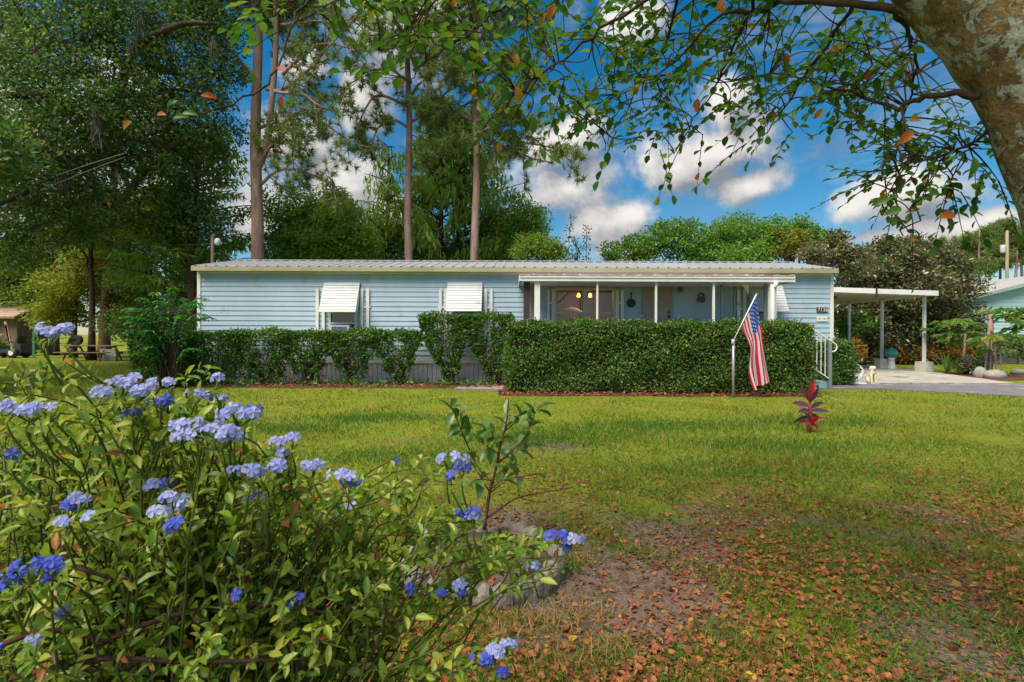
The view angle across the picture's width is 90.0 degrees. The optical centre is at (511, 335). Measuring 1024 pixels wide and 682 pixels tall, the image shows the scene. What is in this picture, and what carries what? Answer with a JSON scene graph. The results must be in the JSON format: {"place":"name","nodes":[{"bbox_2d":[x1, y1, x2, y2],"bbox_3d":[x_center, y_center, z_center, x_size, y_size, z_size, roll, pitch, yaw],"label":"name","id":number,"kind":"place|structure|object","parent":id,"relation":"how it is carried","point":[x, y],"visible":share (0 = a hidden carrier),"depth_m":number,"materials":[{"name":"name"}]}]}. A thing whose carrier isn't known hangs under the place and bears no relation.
{"place":"outdoors","nodes":[
{"label":"outdoors","id":0,"kind":"place"},
{"bbox_2d":[0,153,124,197],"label":"overhead wire","id":1,"kind":"object","parent":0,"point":[62,173],"visible":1,"depth_m":15.39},
{"bbox_2d":[1,157,124,208],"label":"overhead wire","id":2,"kind":"object","parent":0,"point":[59,182],"visible":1,"depth_m":15.34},
{"bbox_2d":[72,335,82,344],"bbox_3d":[-23.002,0.238,27.100,0.544,0.544,0.170,0,0,0],"label":"spare wheel","id":3,"kind":"object","parent":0,"point":[79,341],"visible":0.76,"depth_m":27.03,"materials":[{"name":"black rubber"}]},
{"bbox_2d":[454,386,503,389],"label":"path","id":4,"kind":"structure","parent":0,"point":[481,388],"depth_m":13.35,"materials":[{"name":"grey concrete"}]},
{"bbox_2d":[0,335,1023,681],"bbox_3d":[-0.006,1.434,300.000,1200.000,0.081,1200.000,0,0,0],"label":"ground","id":5,"kind":"structure","parent":0,"point":[624,573],"depth_m":4.60,"materials":[{"name":"green plant"}]},
{"bbox_2d":[0,336,31,357],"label":"lawn tractor","id":6,"kind":"object","parent":5,"relation":"on","point":[21,347],"visible":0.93,"depth_m":29.43,"materials":[{"name":"paint"}]},
{"bbox_2d":[0,305,53,355],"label":"garden shed","id":7,"kind":"structure","parent":5,"relation":"on","point":[11,317],"depth_m":32.28,"materials":[{"name":"beige"}]},
{"bbox_2d":[0,91,61,201],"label":"shade tree","id":8,"kind":"object","parent":5,"relation":"on","point":[10,152],"visible":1,"depth_m":15.19,"materials":[{"name":"green plant"}]},
{"bbox_2d":[32,328,34,357],"bbox_3d":[-27.551,0.387,29.500,0.140,1.806,0.040,0,0,0],"label":"garden post","id":9,"kind":"object","parent":5,"relation":"on","point":[33,346],"visible":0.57,"depth_m":29.48,"materials":[{"name":"green metal"}]},
{"bbox_2d":[0,180,73,355],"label":"tree","id":10,"kind":"object","parent":5,"relation":"on","point":[56,346],"visible":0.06,"depth_m":32.84,"materials":[{"name":"green plant"}]},
{"bbox_2d":[0,232,76,315],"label":"understory tree","id":11,"kind":"object","parent":5,"relation":"on","point":[13,292],"visible":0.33,"depth_m":33.11,"materials":[{"name":"green plant"}]},
{"bbox_2d":[28,180,137,359],"bbox_3d":[-22.797,-3.671,27.574,4.839,9.967,4.255,0,0,0],"label":"tree","id":12,"kind":"object","parent":5,"relation":"on","point":[89,265],"visible":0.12,"depth_m":27.39,"materials":[{"name":"green plant"}]},
{"bbox_2d":[53,345,127,360],"bbox_3d":[-22.110,0.910,27.003,2.768,0.802,1.705,0,0,0],"label":"picnic table","id":13,"kind":"object","parent":5,"relation":"on","point":[102,353],"visible":0.84,"depth_m":26.62,"materials":[{"name":"brown wood"}]},
{"bbox_2d":[18,178,171,357],"bbox_3d":[-24.034,-4.241,30.449,8.729,11.103,5.247,0,0,-31],"label":"understory tree","id":14,"kind":"object","parent":5,"relation":"on","point":[70,283],"visible":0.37,"depth_m":29.34,"materials":[{"name":"green plant"}]},
{"bbox_2d":[99,349,118,360],"bbox_3d":[-21.011,1.012,26.700,0.855,0.608,0.200,0,0,0],"label":"concrete block stack","id":15,"kind":"object","parent":5,"relation":"on","point":[113,354],"visible":0.89,"depth_m":26.60,"materials":[{"name":"grey concrete"}]},
{"bbox_2d":[0,0,266,357],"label":"live oak tree","id":16,"kind":"object","parent":5,"relation":"on","point":[110,110],"visible":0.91,"depth_m":19.18,"materials":[{"name":"green plant"}]},
{"bbox_2d":[91,230,187,360],"bbox_3d":[-19.436,-2.298,27.732,5.473,7.250,4.995,0,0,0],"label":"understory tree","id":17,"kind":"object","parent":5,"relation":"on","point":[131,293],"visible":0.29,"depth_m":26.77,"materials":[{"name":"green plant"}]},
{"bbox_2d":[92,118,272,307],"bbox_3d":[-14.543,-4.364,23.711,9.083,11.430,7.578,0,0,0],"label":"bald cypress tree","id":18,"kind":"object","parent":5,"relation":"on","point":[223,251],"visible":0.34,"depth_m":22.85,"materials":[{"name":"green plant"}]},
{"bbox_2d":[150,306,216,359],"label":"back shed","id":19,"kind":"structure","parent":5,"relation":"on","point":[174,309],"depth_m":24.30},
{"bbox_2d":[134,170,244,364],"bbox_3d":[-13.529,-2.778,21.503,4.204,8.256,3.219,0,0,0],"label":"tree","id":20,"kind":"object","parent":5,"relation":"on","point":[177,225],"visible":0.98,"depth_m":21.21,"materials":[{"name":"green plant"}]},
{"bbox_2d":[211,234,220,262],"bbox_3d":[-11.693,-1.333,20.200,0.382,5.372,0.240,0,0,0],"label":"service mast","id":21,"kind":"object","parent":5,"relation":"on","point":[216,241],"visible":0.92,"depth_m":20.15,"materials":[{"name":"grey metal"}]},
{"bbox_2d":[19,231,210,245],"bbox_3d":[-17.448,-4.259,22.045,11.933,1.242,0.147,0,0,19],"label":"overhead wire","id":22,"kind":"object","parent":21,"relation":"attached to","point":[140,244],"visible":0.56,"depth_m":21.37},
{"bbox_2d":[169,0,409,259],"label":"pine tree","id":23,"kind":"object","parent":5,"relation":"on","point":[260,151],"visible":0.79,"depth_m":20.67,"materials":[{"name":"green plant"}]},
{"bbox_2d":[0,322,585,681],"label":"plumbago bush","id":24,"kind":"object","parent":5,"relation":"on","point":[125,612],"visible":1,"depth_m":1.00,"materials":[{"name":"green plant"}]},
{"bbox_2d":[248,181,355,259],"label":"broadleaf tree","id":25,"kind":"object","parent":5,"relation":"on","point":[295,220],"visible":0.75,"depth_m":24.97,"materials":[{"name":"green plant"}]},
{"bbox_2d":[280,175,387,259],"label":"bald cypress tree","id":26,"kind":"object","parent":5,"relation":"on","point":[323,185],"visible":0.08,"depth_m":26.82,"materials":[{"name":"green plant"}]},
{"bbox_2d":[289,195,389,259],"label":"broadleaf tree","id":27,"kind":"object","parent":5,"relation":"on","point":[357,248],"visible":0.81,"depth_m":24.51,"materials":[{"name":"green plant"}]},
{"bbox_2d":[291,0,481,259],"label":"pine tree","id":28,"kind":"object","parent":5,"relation":"on","point":[360,129],"visible":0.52,"depth_m":22.04,"materials":[{"name":"green plant"}]},
{"bbox_2d":[347,140,429,259],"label":"bald cypress tree","id":29,"kind":"object","parent":5,"relation":"on","point":[384,190],"visible":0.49,"depth_m":27.50,"materials":[{"name":"green plant"}]},
{"bbox_2d":[4,291,869,342],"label":"woods","id":30,"kind":"object","parent":5,"relation":"on","point":[86,326],"visible":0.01,"depth_m":68.80,"materials":[{"name":"plant"}]},
{"bbox_2d":[373,88,506,259],"bbox_3d":[-3.818,-5.767,26.656,6.839,14.314,6.117,0,0,33],"label":"bald cypress tree","id":31,"kind":"object","parent":5,"relation":"on","point":[431,201],"visible":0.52,"depth_m":26.33,"materials":[{"name":"green plant"}]},
{"bbox_2d":[370,207,526,261],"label":"broadleaf tree","id":32,"kind":"object","parent":5,"relation":"on","point":[419,255],"visible":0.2,"depth_m":27.98,"materials":[{"name":"green plant"}]},
{"bbox_2d":[388,100,545,259],"bbox_3d":[-2.613,-5.724,28.014,9.068,14.238,6.515,0,0,0],"label":"bald cypress tree","id":33,"kind":"object","parent":5,"relation":"on","point":[460,185],"visible":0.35,"depth_m":26.70,"materials":[{"name":"green plant"}]},
{"bbox_2d":[111,379,822,396],"bbox_3d":[-1.606,1.397,13.575,18.000,0.030,3.450,0,0,0],"label":"mulch bed","id":34,"kind":"object","parent":5,"relation":"on","point":[455,386],"visible":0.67,"depth_m":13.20,"materials":[{"name":"red plant"}]},
{"bbox_2d":[126,327,201,382],"bbox_3d":[-9.668,0.550,14.300,1.980,1.653,1.184,0,0,0],"label":"clipped shrub","id":35,"kind":"object","parent":34,"relation":"on","point":[136,363],"visible":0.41,"depth_m":13.93,"materials":[{"name":"green plant"}]},
{"bbox_2d":[114,287,217,388],"bbox_3d":[-9.039,0.044,13.218,2.791,2.648,1.265,0,0,0],"label":"beautyberry shrub","id":36,"kind":"object","parent":34,"relation":"on","point":[157,350],"visible":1,"depth_m":13.21,"materials":[{"name":"green plant"}]},
{"bbox_2d":[181,327,249,383],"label":"clipped shrub","id":37,"kind":"object","parent":34,"relation":"on","point":[203,339],"visible":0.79,"depth_m":14.14,"materials":[{"name":"green plant"}]},
{"bbox_2d":[230,325,289,383],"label":"clipped shrub","id":38,"kind":"object","parent":34,"relation":"on","point":[272,334],"visible":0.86,"depth_m":14.21,"materials":[{"name":"green plant"}]},
{"bbox_2d":[278,328,332,382],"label":"clipped shrub","id":39,"kind":"object","parent":34,"relation":"on","point":[314,336],"visible":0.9,"depth_m":14.26,"materials":[{"name":"green plant"}]},
{"bbox_2d":[145,376,498,386],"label":"ground cover","id":40,"kind":"object","parent":34,"relation":"on","point":[411,381],"visible":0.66,"depth_m":13.98,"materials":[{"name":"green plant"}]},
{"bbox_2d":[322,325,378,382],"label":"clipped shrub","id":41,"kind":"object","parent":34,"relation":"on","point":[336,337],"visible":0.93,"depth_m":14.26,"materials":[{"name":"green plant"}]},
{"bbox_2d":[367,327,423,383],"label":"clipped shrub","id":42,"kind":"object","parent":34,"relation":"on","point":[412,345],"visible":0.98,"depth_m":14.25,"materials":[{"name":"green plant"}]},
{"bbox_2d":[416,310,469,383],"bbox_3d":[-1.867,0.341,14.417,1.636,2.132,0.938,0,0,0],"label":"clipped shrub","id":43,"kind":"object","parent":34,"relation":"on","point":[430,337],"visible":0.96,"depth_m":14.15,"materials":[{"name":"green plant"}]},
{"bbox_2d":[462,309,515,384],"bbox_3d":[-0.638,0.329,14.412,1.597,2.163,0.936,0,0,0],"label":"clipped shrub","id":44,"kind":"object","parent":34,"relation":"on","point":[500,319],"visible":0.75,"depth_m":14.15,"materials":[{"name":"green plant"}]},
{"bbox_2d":[499,315,822,393],"bbox_3d":[3.589,0.427,12.638,7.937,1.994,1.254,0,0,0],"label":"box hedge","id":45,"kind":"object","parent":34,"relation":"on","point":[639,355],"visible":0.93,"depth_m":12.39,"materials":[{"name":"green plant"}]},
{"bbox_2d":[400,516,564,610],"bbox_3d":[-0.177,1.363,3.169,1.010,0.173,1.020,0,0,0],"label":"planter ring","id":46,"kind":"object","parent":5,"relation":"on","point":[512,525],"visible":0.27,"depth_m":2.82,"materials":[{"name":"stone"}]},
{"bbox_2d":[415,532,550,588],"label":"bed soil","id":47,"kind":"structure","parent":5,"relation":"on","point":[477,535],"depth_m":3.08,"materials":[{"name":"brown soil"}]},
{"bbox_2d":[440,398,571,529],"bbox_3d":[-0.035,0.887,3.542,0.955,0.920,0.595,0,0,0],"label":"sapling","id":48,"kind":"object","parent":47,"relation":"on","point":[522,443],"visible":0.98,"depth_m":3.54,"materials":[{"name":"green plant"}]},
{"bbox_2d":[398,0,589,363],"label":"pine tree","id":49,"kind":"object","parent":5,"relation":"on","point":[514,147],"visible":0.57,"depth_m":21.73,"materials":[{"name":"green plant"}]},
{"bbox_2d":[4,411,1023,681],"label":"fallen leaves","id":50,"kind":"object","parent":5,"relation":"on","point":[750,613],"depth_m":2.91,"materials":[{"name":"brown plant"}]},
{"bbox_2d":[191,259,838,389],"bbox_3d":[0.081,-0.554,16.452,18.769,3.948,6.436,0,0,0],"label":"mobile home","id":51,"kind":"object","parent":5,"relation":"on","point":[293,295],"visible":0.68,"depth_m":15.08,"materials":[{"name":"blue"}]},
{"bbox_2d":[328,312,356,329],"bbox_3d":[-4.977,-0.382,15.125,0.840,0.689,0.150,0,0,0],"label":"window","id":52,"kind":"structure","parent":51,"relation":"in","point":[339,318],"depth_m":15.16,"materials":[{"name":"grey glass"}]},
{"bbox_2d":[449,311,479,338],"bbox_3d":[-1.395,-0.328,15.063,0.906,0.849,0.027,0,0,0],"label":"window","id":53,"kind":"structure","parent":51,"relation":"in","point":[450,312],"depth_m":15.06,"materials":[{"name":"white paint"}]},
{"bbox_2d":[557,307,581,322],"bbox_3d":[1.849,-0.108,16.196,1.154,1.551,0.808,0,0,0],"label":"armchair","id":54,"kind":"object","parent":51,"relation":"on","point":[564,317],"visible":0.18,"depth_m":15.84,"materials":[{"name":"beige fabric"}]},
{"bbox_2d":[554,287,615,322],"bbox_3d":[2.146,-0.849,15.098,1.831,1.132,0.105,0,0,0],"label":"window","id":55,"kind":"structure","parent":51,"relation":"in","point":[584,290],"depth_m":15.05,"materials":[{"name":"brown glass"}]},
{"bbox_2d":[627,292,635,306],"bbox_3d":[3.503,-1.048,15.054,0.270,0.448,0.032,0,0,0],"label":"wall ornament","id":56,"kind":"object","parent":51,"relation":"attached to","point":[631,302],"depth_m":15.05,"materials":[{"name":"black metal"}]},
{"bbox_2d":[642,287,672,323],"bbox_3d":[4.272,-0.441,15.026,0.897,2.195,0.099,0,0,0],"label":"door","id":57,"kind":"structure","parent":51,"relation":"in","point":[664,294],"depth_m":15.05,"materials":[{"name":"beige paint"}]},
{"bbox_2d":[816,307,827,312],"bbox_3d":[9.126,-0.753,15.063,0.325,0.150,0.022,0,0,0],"label":"house number","id":58,"kind":"object","parent":51,"relation":"attached to","point":[822,309],"visible":1,"depth_m":15.06,"materials":[{"name":"black metal"}]},
{"bbox_2d":[479,194,554,261],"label":"broadleaf tree","id":59,"kind":"object","parent":5,"relation":"on","point":[517,226],"visible":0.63,"depth_m":26.43,"materials":[{"name":"green plant"}]},
{"bbox_2d":[507,231,571,261],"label":"light shrub","id":60,"kind":"object","parent":5,"relation":"on","point":[543,249],"visible":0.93,"depth_m":21.67,"materials":[{"name":"green plant"}]},
{"bbox_2d":[563,213,581,260],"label":"spire shrub","id":61,"kind":"object","parent":5,"relation":"on","point":[574,240],"visible":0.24,"depth_m":20.46,"materials":[{"name":"green plant"}]},
{"bbox_2d":[450,514,695,681],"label":"dry grass","id":62,"kind":"structure","parent":5,"relation":"on","point":[500,618],"depth_m":2.53,"materials":[{"name":"plant"}]},
{"bbox_2d":[123,0,1023,292],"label":"tree","id":63,"kind":"object","parent":5,"relation":"on","point":[977,46],"visible":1,"depth_m":2.43,"materials":[{"name":"green plant"}]},
{"bbox_2d":[574,225,591,260],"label":"spire shrub","id":64,"kind":"object","parent":5,"relation":"on","point":[584,245],"visible":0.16,"depth_m":20.57,"materials":[{"name":"green plant"}]},
{"bbox_2d":[224,409,993,494],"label":"long grass","id":65,"kind":"structure","parent":5,"relation":"on","point":[613,425],"depth_m":6.93,"materials":[{"name":"green plant"}]},
{"bbox_2d":[279,431,1023,681],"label":"dead grass","id":66,"kind":"structure","parent":5,"relation":"on","point":[756,573],"depth_m":2.99,"materials":[{"name":"beige plant"}]},
{"bbox_2d":[595,215,713,260],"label":"broadleaf tree","id":67,"kind":"object","parent":5,"relation":"on","point":[648,249],"visible":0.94,"depth_m":23.67,"materials":[{"name":"green plant"}]},
{"bbox_2d":[298,438,1023,681],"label":"ground weeds","id":68,"kind":"object","parent":5,"relation":"on","point":[908,676],"visible":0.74,"depth_m":2.77,"materials":[{"name":"green plant"}]},
{"bbox_2d":[444,493,1013,679],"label":"soil crumbs","id":69,"kind":"object","parent":5,"relation":"on","point":[749,558],"visible":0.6,"depth_m":2.69,"materials":[{"name":"brown soil"}]},
{"bbox_2d":[679,209,794,262],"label":"broadleaf tree","id":70,"kind":"object","parent":5,"relation":"on","point":[736,238],"visible":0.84,"depth_m":23.44,"materials":[{"name":"green plant"}]},
{"bbox_2d":[731,293,756,397],"bbox_3d":[5.329,0.274,11.750,0.600,2.494,0.074,0,0,0],"label":"flag pole","id":71,"kind":"object","parent":5,"relation":"on","point":[733,366],"visible":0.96,"depth_m":11.73,"materials":[{"name":"grey metal"}]},
{"bbox_2d":[742,298,768,390],"bbox_3d":[5.590,0.176,11.740,0.651,2.174,0.238,0,0,0],"label":"flag","id":72,"kind":"object","parent":71,"relation":"attached to","point":[757,367],"visible":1,"depth_m":11.73,"materials":[{"name":"fabric"}]},
{"bbox_2d":[765,225,814,261],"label":"golden bush","id":73,"kind":"object","parent":5,"relation":"on","point":[786,247],"visible":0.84,"depth_m":23.35,"materials":[{"name":"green plant"}]},
{"bbox_2d":[762,212,834,262],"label":"broadleaf tree","id":74,"kind":"object","parent":5,"relation":"on","point":[801,224],"visible":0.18,"depth_m":24.63,"materials":[{"name":"green plant"}]},
{"bbox_2d":[792,380,828,432],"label":"cordyline plant","id":75,"kind":"object","parent":5,"relation":"on","point":[811,395],"visible":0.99,"depth_m":7.59,"materials":[{"name":"red plant"}]},
{"bbox_2d":[806,337,863,385],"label":"clipped shrub","id":76,"kind":"object","parent":5,"relation":"on","point":[843,367],"visible":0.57,"depth_m":14.62,"materials":[{"name":"green plant"}]},
{"bbox_2d":[793,224,880,300],"bbox_3d":[13.842,-1.675,21.942,3.574,6.271,2.012,0,0,0],"label":"bronze shrub","id":77,"kind":"object","parent":5,"relation":"on","point":[835,249],"visible":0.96,"depth_m":21.67,"materials":[{"name":"plant"}]},
{"bbox_2d":[834,274,879,364],"bbox_3d":[17.128,-1.257,25.472,2.604,5.461,1.932,0,0,0],"label":"shade bush","id":78,"kind":"object","parent":5,"relation":"on","point":[842,331],"visible":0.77,"depth_m":25.32,"materials":[{"name":"green plant"}]},
{"bbox_2d":[894,341,937,364],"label":"flower shrub","id":79,"kind":"object","parent":5,"relation":"on","point":[912,356],"visible":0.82,"depth_m":25.82,"materials":[{"name":"orange plant"}]},
{"bbox_2d":[834,230,999,363],"bbox_3d":[20.867,-1.833,26.878,10.305,7.165,5.614,0,0,-28],"label":"bronze shrub","id":80,"kind":"object","parent":5,"relation":"on","point":[950,280],"visible":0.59,"depth_m":25.69,"materials":[{"name":"plant"}]},
{"bbox_2d":[835,365,1010,383],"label":"carport slab","id":81,"kind":"structure","parent":5,"relation":"on","point":[897,376],"depth_m":17.05,"materials":[{"name":"concrete"}]},
{"bbox_2d":[849,337,868,361],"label":"flower shrub","id":82,"kind":"object","parent":81,"relation":"on","point":[861,351],"visible":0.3,"depth_m":19.16,"materials":[{"name":"orange plant"}]},
{"bbox_2d":[855,364,866,383],"bbox_3d":[10.313,1.132,15.200,0.400,0.590,0.390,0,0,0],"label":"garden ornament","id":83,"kind":"object","parent":81,"relation":"on","point":[860,375],"visible":0.76,"depth_m":15.15,"materials":[{"name":"white paint"}]},
{"bbox_2d":[865,366,879,383],"bbox_3d":[10.779,1.173,15.360,0.294,0.517,0.441,0,0,0],"label":"dog statue","id":84,"kind":"object","parent":81,"relation":"on","point":[871,377],"visible":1,"depth_m":15.26,"materials":[{"name":"beige stone"}]},
{"bbox_2d":[834,287,938,371],"bbox_3d":[13.083,-0.263,22.535,7.063,3.370,5.730,0,0,0],"label":"carport","id":85,"kind":"object","parent":81,"relation":"on","point":[848,296],"visible":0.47,"depth_m":20.60,"materials":[{"name":"white paint"}]},
{"bbox_2d":[885,348,897,368],"bbox_3d":[16.526,1.012,22.300,0.456,0.909,0.456,0,0,0],"label":"globe ornament","id":86,"kind":"object","parent":81,"relation":"on","point":[891,353],"visible":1,"depth_m":22.19,"materials":[{"name":"white paint"}]},
{"bbox_2d":[917,343,957,363],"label":"flower shrub","id":87,"kind":"object","parent":5,"relation":"on","point":[946,352],"visible":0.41,"depth_m":26.06,"materials":[{"name":"orange plant"}]},
{"bbox_2d":[934,233,976,274],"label":"pine tree","id":88,"kind":"object","parent":5,"relation":"on","point":[951,242],"visible":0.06,"depth_m":57.66,"materials":[{"name":"green plant"}]},
{"bbox_2d":[940,340,981,363],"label":"flower shrub","id":89,"kind":"object","parent":5,"relation":"on","point":[972,353],"visible":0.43,"depth_m":26.44,"materials":[{"name":"orange plant"}]},
{"bbox_2d":[953,226,1013,279],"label":"pine tree","id":90,"kind":"object","parent":5,"relation":"on","point":[990,261],"visible":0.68,"depth_m":54.19,"materials":[{"name":"green plant"}]},
{"bbox_2d":[945,373,1023,380],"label":"mulch bed","id":91,"kind":"object","parent":5,"relation":"on","point":[1013,378],"visible":0.33,"depth_m":17.63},
{"bbox_2d":[929,349,960,372],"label":"yucca","id":92,"kind":"object","parent":91,"relation":"on","point":[947,365],"visible":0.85,"depth_m":19.55,"materials":[{"name":"green plant"}]},
{"bbox_2d":[919,320,1010,373],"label":"papaya tree","id":93,"kind":"object","parent":91,"relation":"on","point":[965,338],"visible":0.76,"depth_m":19.21,"materials":[{"name":"green plant"}]},
{"bbox_2d":[951,353,994,374],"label":"flower shrub","id":94,"kind":"object","parent":91,"relation":"on","point":[971,363],"visible":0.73,"depth_m":18.79,"materials":[{"name":"pink plant"}]},
{"bbox_2d":[934,307,1023,370],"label":"papaya tree","id":95,"kind":"object","parent":91,"relation":"on","point":[1016,318],"visible":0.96,"depth_m":18.46,"materials":[{"name":"green plant"}]},
{"bbox_2d":[973,367,986,376],"bbox_3d":[16.367,1.343,17.901,0.400,0.520,0.351,0,0,0],"label":"garden rock","id":96,"kind":"object","parent":91,"relation":"on","point":[978,371],"visible":0.6,"depth_m":17.81,"materials":[{"name":"grey stone"}]},
{"bbox_2d":[983,370,1006,377],"bbox_3d":[16.602,1.368,17.599,0.680,0.400,0.507,0,0,0],"label":"garden rock","id":97,"kind":"object","parent":91,"relation":"on","point":[994,374],"visible":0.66,"depth_m":17.43,"materials":[{"name":"grey stone"}]},
{"bbox_2d":[968,341,1007,362],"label":"flower shrub","id":98,"kind":"object","parent":5,"relation":"on","point":[978,351],"visible":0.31,"depth_m":26.65,"materials":[{"name":"green plant"}]},
{"bbox_2d":[972,222,1011,280],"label":"pine tree","id":99,"kind":"object","parent":5,"relation":"on","point":[999,229],"visible":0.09,"depth_m":57.32,"materials":[{"name":"green plant"}]},
{"bbox_2d":[980,214,1023,277],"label":"pine tree","id":100,"kind":"object","parent":5,"relation":"on","point":[1015,250],"visible":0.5,"depth_m":54.42,"materials":[{"name":"green plant"}]},
{"bbox_2d":[985,217,1018,278],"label":"pine tree","id":101,"kind":"object","parent":5,"relation":"on","point":[997,222],"visible":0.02,"depth_m":60.81,"materials":[{"name":"green plant"}]},
{"bbox_2d":[1000,230,1008,278],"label":"utility pole","id":102,"kind":"object","parent":5,"relation":"on","point":[1004,248],"visible":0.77,"depth_m":45.90,"materials":[{"name":"brown wood"}]},
{"bbox_2d":[996,332,1023,363],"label":"flower shrub","id":103,"kind":"object","parent":5,"relation":"on","point":[1019,343],"visible":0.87,"depth_m":27.10,"materials":[{"name":"green plant"}]},
{"bbox_2d":[1009,369,1023,374],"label":"garden rock","id":104,"kind":"object","parent":5,"relation":"on","point":[1016,371],"visible":0.64,"depth_m":19.39,"materials":[{"name":"grey stone"}]},
{"bbox_2d":[0,0,1023,337],"label":"sky","id":105,"kind":"structure","parent":0,"point":[622,201],"materials":[{"name":"blue"}]},
{"bbox_2d":[819,383,1023,396],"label":"driveway","id":106,"kind":"structure","parent":0,"point":[1012,389],"depth_m":14.02,"materials":[{"name":"grey concrete"}]},
{"bbox_2d":[885,276,1023,362],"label":"neighbour house","id":107,"kind":"structure","parent":0,"point":[1008,292],"depth_m":29.99,"materials":[{"name":"teal"}]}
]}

